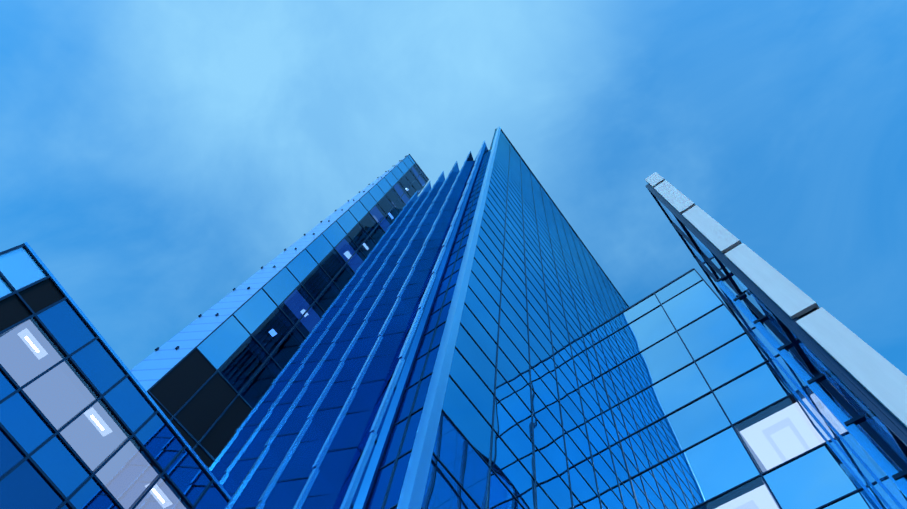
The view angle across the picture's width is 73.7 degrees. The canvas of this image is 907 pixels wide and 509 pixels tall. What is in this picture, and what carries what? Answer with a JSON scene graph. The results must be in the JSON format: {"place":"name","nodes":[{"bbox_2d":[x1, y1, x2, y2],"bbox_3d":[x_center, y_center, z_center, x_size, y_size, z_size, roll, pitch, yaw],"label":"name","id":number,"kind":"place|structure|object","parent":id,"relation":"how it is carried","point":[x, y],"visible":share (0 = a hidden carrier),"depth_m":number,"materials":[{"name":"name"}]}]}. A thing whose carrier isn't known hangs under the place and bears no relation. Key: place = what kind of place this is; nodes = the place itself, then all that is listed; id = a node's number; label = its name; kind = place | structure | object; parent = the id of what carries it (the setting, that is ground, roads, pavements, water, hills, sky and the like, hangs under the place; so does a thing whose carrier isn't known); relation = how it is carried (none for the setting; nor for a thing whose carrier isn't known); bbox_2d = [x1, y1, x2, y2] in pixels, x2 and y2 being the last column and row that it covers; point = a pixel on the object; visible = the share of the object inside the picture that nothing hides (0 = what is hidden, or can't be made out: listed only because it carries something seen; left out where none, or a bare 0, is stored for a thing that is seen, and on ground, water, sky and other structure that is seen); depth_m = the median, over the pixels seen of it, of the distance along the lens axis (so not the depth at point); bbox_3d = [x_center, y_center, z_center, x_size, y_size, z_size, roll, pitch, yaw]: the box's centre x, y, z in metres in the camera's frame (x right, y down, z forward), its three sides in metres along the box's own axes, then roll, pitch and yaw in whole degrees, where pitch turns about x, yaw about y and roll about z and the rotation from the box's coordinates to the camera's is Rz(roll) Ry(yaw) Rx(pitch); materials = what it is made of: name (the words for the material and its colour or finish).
{"place":"outdoors","nodes":[
{"label":"outdoors","id":0,"kind":"place"},
{"bbox_2d":[0,242,230,508],"bbox_3d":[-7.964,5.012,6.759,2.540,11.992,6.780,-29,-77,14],"label":"building","id":1,"kind":"structure","parent":0,"point":[85,422],"depth_m":11.27,"materials":[{"name":"glass"}]},
{"bbox_2d":[0,0,906,375],"label":"sky","id":2,"kind":"structure","parent":0,"point":[156,155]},
{"label":"ground","id":3,"kind":"structure","parent":0,"visible":0},
{"bbox_2d":[130,154,428,467],"bbox_3d":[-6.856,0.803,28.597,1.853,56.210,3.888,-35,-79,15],"label":"wing tower","id":4,"kind":"structure","parent":3,"relation":"on","point":[206,378],"depth_m":21.45,"materials":[{"name":"blue glass"}]},
{"bbox_2d":[208,140,487,508],"bbox_3d":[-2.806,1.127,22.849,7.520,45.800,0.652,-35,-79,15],"label":"tower folded bays","id":5,"kind":"object","parent":3,"relation":"on","point":[315,405],"visible":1,"depth_m":14.70,"materials":[{"name":"blue glass"}]},
{"bbox_2d":[397,126,637,508],"bbox_3d":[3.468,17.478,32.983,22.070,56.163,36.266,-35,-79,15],"label":"tower","id":6,"kind":"structure","parent":3,"relation":"on","point":[516,413],"depth_m":16.90,"materials":[{"name":"blue glass"}]},
{"bbox_2d":[315,129,496,508],"bbox_3d":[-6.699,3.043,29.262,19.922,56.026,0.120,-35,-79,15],"label":"tower face","id":7,"kind":"object","parent":6,"relation":"attached to","point":[393,493],"visible":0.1,"depth_m":11.99},
{"bbox_2d":[590,268,878,508],"bbox_3d":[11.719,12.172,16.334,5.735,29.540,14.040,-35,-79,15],"label":"podium building","id":8,"kind":"structure","parent":3,"relation":"on","point":[707,411],"depth_m":19.50,"materials":[{"name":"blue glass"}]},
{"bbox_2d":[645,172,906,508],"bbox_3d":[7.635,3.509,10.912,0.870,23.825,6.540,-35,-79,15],"label":"building","id":9,"kind":"structure","parent":3,"relation":"on","point":[846,386],"depth_m":10.49,"materials":[{"name":"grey glass"}]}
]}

